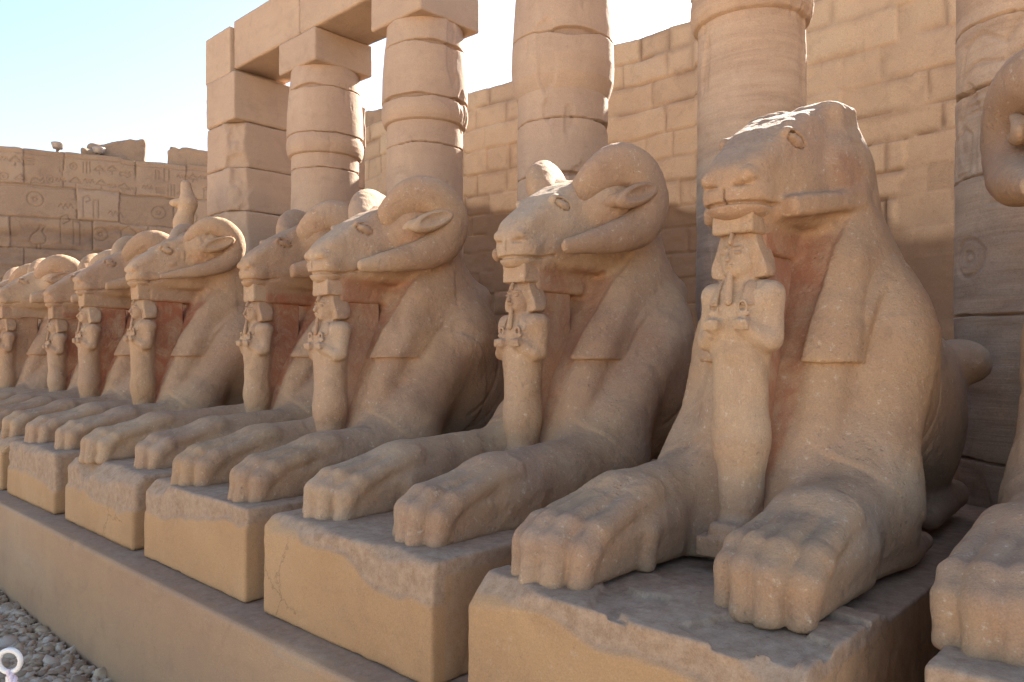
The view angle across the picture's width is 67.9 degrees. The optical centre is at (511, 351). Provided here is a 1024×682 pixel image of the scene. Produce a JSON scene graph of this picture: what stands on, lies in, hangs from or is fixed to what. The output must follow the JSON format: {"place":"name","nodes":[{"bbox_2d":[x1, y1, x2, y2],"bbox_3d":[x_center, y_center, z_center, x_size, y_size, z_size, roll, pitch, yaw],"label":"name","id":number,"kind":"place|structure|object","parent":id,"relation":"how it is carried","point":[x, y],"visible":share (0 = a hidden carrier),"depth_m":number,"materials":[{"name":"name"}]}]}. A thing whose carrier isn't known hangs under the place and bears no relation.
{"place":"outdoors","nodes":[
{"label":"outdoors","id":0,"kind":"place"},
{"bbox_2d":[0,263,40,332],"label":"ram sphinx","id":1,"kind":"object","parent":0,"point":[12,274],"visible":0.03,"depth_m":9.20,"materials":[{"name":"stone"}]},
{"bbox_2d":[0,254,79,390],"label":"ram sphinx","id":2,"kind":"object","parent":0,"point":[23,352],"visible":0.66,"depth_m":8.28,"materials":[{"name":"stone"}]},
{"bbox_2d":[0,249,127,405],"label":"ram sphinx","id":3,"kind":"object","parent":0,"point":[61,296],"visible":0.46,"depth_m":7.48,"materials":[{"name":"stone"}]},
{"bbox_2d":[0,0,691,162],"label":"sky","id":4,"kind":"structure","parent":0,"point":[77,74],"materials":[{"name":"white"}]},
{"bbox_2d":[364,0,957,340],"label":"back wall","id":5,"kind":"structure","parent":0,"point":[885,70],"depth_m":6.93,"materials":[{"name":"stone"}]},
{"bbox_2d":[365,108,381,126],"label":"broken block","id":6,"kind":"structure","parent":5,"relation":"on","point":[372,117],"depth_m":11.87,"materials":[{"name":"stone"}]},
{"bbox_2d":[925,646,1023,681],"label":"plinth block","id":7,"kind":"structure","parent":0,"point":[950,664],"depth_m":1.57,"materials":[{"name":"stone"}]},
{"bbox_2d":[930,48,1023,666],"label":"ram sphinx","id":8,"kind":"object","parent":7,"relation":"on","point":[977,600],"visible":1,"depth_m":1.78,"materials":[{"name":"stone"}]},
{"label":"ground","id":9,"kind":"structure","parent":0,"visible":0},
{"bbox_2d":[0,647,23,681],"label":"barrier post","id":10,"kind":"object","parent":9,"relation":"on","point":[17,653],"visible":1,"depth_m":1.80,"materials":[{"name":"white metal"}]},
{"bbox_2d":[6,669,17,681],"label":"barrier rope","id":11,"kind":"object","parent":10,"relation":"hanging from","point":[11,676],"visible":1,"depth_m":1.79,"materials":[{"name":"white"}]},
{"bbox_2d":[0,591,110,681],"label":"gravel","id":12,"kind":"structure","parent":9,"relation":"on","point":[48,656],"depth_m":4.07,"materials":[{"name":"grey gravel"}]},
{"bbox_2d":[0,146,208,281],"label":"carved wall","id":13,"kind":"structure","parent":9,"relation":"on","point":[79,207],"depth_m":13.43,"materials":[{"name":"stone"}]},
{"bbox_2d":[51,141,64,151],"bbox_3d":[-7.998,-3.575,13.401,0.210,0.210,0.210,0,0,43],"label":"floodlight","id":14,"kind":"object","parent":13,"relation":"on","point":[57,146],"visible":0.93,"depth_m":13.34,"materials":[{"name":"paint"}]},
{"bbox_2d":[92,146,105,154],"bbox_3d":[-7.410,-3.555,13.653,0.210,0.210,0.210,0,0,43],"label":"floodlight","id":15,"kind":"object","parent":13,"relation":"on","point":[98,150],"visible":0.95,"depth_m":13.59,"materials":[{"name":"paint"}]},
{"bbox_2d":[80,139,145,161],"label":"broken block","id":16,"kind":"structure","parent":13,"relation":"on","point":[131,150],"depth_m":13.95,"materials":[{"name":"stone"}]},
{"bbox_2d":[167,146,207,165],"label":"broken block","id":17,"kind":"structure","parent":13,"relation":"on","point":[184,156],"depth_m":14.27,"materials":[{"name":"stone"}]},
{"bbox_2d":[0,489,467,681],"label":"bench wall","id":18,"kind":"structure","parent":9,"relation":"on","point":[119,613],"depth_m":3.54,"materials":[{"name":"stone"}]},
{"bbox_2d":[0,431,24,489],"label":"plinth block","id":19,"kind":"structure","parent":18,"relation":"on","point":[4,453],"depth_m":5.72,"materials":[{"name":"stone"}]},
{"bbox_2d":[0,230,183,437],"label":"ram sphinx","id":20,"kind":"object","parent":19,"relation":"on","point":[102,287],"visible":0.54,"depth_m":6.59,"materials":[{"name":"stone"}]},
{"bbox_2d":[7,440,79,513],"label":"plinth block","id":21,"kind":"structure","parent":18,"relation":"on","point":[37,475],"depth_m":5.07,"materials":[{"name":"stone"}]},
{"bbox_2d":[24,216,245,449],"bbox_3d":[-2.543,-0.189,6.042,0.918,1.728,2.153,0,0,43],"label":"ram sphinx","id":22,"kind":"object","parent":21,"relation":"on","point":[187,355],"visible":0.75,"depth_m":5.79,"materials":[{"name":"stone"}]},
{"bbox_2d":[65,457,171,550],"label":"plinth block","id":23,"kind":"structure","parent":18,"relation":"on","point":[106,499],"depth_m":4.22,"materials":[{"name":"stone"}]},
{"bbox_2d":[78,200,348,469],"bbox_3d":[-1.535,-0.183,5.259,0.922,1.715,2.454,0,0,43],"label":"ram sphinx","id":24,"kind":"object","parent":23,"relation":"on","point":[279,298],"visible":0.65,"depth_m":5.02,"materials":[{"name":"stone"}]},
{"bbox_2d":[169,180,197,227],"bbox_3d":[-3.368,-0.340,7.852,0.256,2.860,0.253,0,0,35],"label":"carved stump","id":25,"kind":"object","parent":18,"relation":"on","point":[185,203],"visible":0.15,"depth_m":7.79,"materials":[{"name":"stone"}]},
{"bbox_2d":[144,477,302,602],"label":"plinth block","id":26,"kind":"structure","parent":18,"relation":"on","point":[212,536],"depth_m":3.37,"materials":[{"name":"stone"}]},
{"bbox_2d":[170,175,503,502],"bbox_3d":[-0.700,-0.144,4.293,0.920,1.637,2.154,0,0,43],"label":"ram sphinx","id":27,"kind":"object","parent":26,"relation":"on","point":[404,333],"visible":0.91,"depth_m":4.04,"materials":[{"name":"stone"}]},
{"bbox_2d":[264,459,656,681],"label":"plinth block","id":28,"kind":"structure","parent":18,"relation":"on","point":[368,588],"depth_m":2.56,"materials":[{"name":"stone"}]},
{"bbox_2d":[302,142,694,547],"bbox_3d":[0.239,-0.155,3.643,0.921,1.661,2.399,0,0,43],"label":"ram sphinx","id":29,"kind":"object","parent":28,"relation":"on","point":[593,343],"visible":0.98,"depth_m":3.41,"materials":[{"name":"stone"}]},
{"bbox_2d":[468,504,986,681],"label":"plinth block","id":30,"kind":"structure","parent":18,"relation":"on","point":[669,621],"depth_m":1.98,"materials":[{"name":"stone"}]},
{"bbox_2d":[511,101,992,633],"bbox_3d":[0.993,-0.099,2.709,0.920,1.549,2.138,0,0,43],"label":"ram sphinx","id":31,"kind":"object","parent":30,"relation":"on","point":[797,475],"visible":1,"depth_m":2.39,"materials":[{"name":"stone"}]},
{"bbox_2d":[206,70,365,253],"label":"square pier","id":32,"kind":"structure","parent":9,"relation":"on","point":[249,179],"depth_m":8.07,"materials":[{"name":"stone"}]},
{"bbox_2d":[206,0,385,84],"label":"architrave","id":33,"kind":"object","parent":32,"relation":"on","point":[250,42],"visible":0.59,"depth_m":7.50,"materials":[{"name":"stone"}]},
{"bbox_2d":[279,26,371,212],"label":"papyrus column","id":34,"kind":"structure","parent":9,"relation":"on","point":[325,72],"depth_m":7.09,"materials":[{"name":"stone"}]},
{"bbox_2d":[371,0,478,255],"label":"papyrus column","id":35,"kind":"structure","parent":9,"relation":"on","point":[424,115],"depth_m":6.08,"materials":[{"name":"stone"}]},
{"bbox_2d":[511,0,613,200],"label":"papyrus column","id":36,"kind":"structure","parent":9,"relation":"on","point":[562,70],"depth_m":5.06,"materials":[{"name":"stone"}]},
{"bbox_2d":[690,0,813,324],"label":"papyrus column","id":37,"kind":"structure","parent":9,"relation":"on","point":[752,59],"depth_m":4.15,"materials":[{"name":"stone"}]},
{"bbox_2d":[953,0,1023,507],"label":"papyrus column","id":38,"kind":"structure","parent":9,"relation":"on","point":[988,290],"depth_m":3.34,"materials":[{"name":"stone"}]}
]}

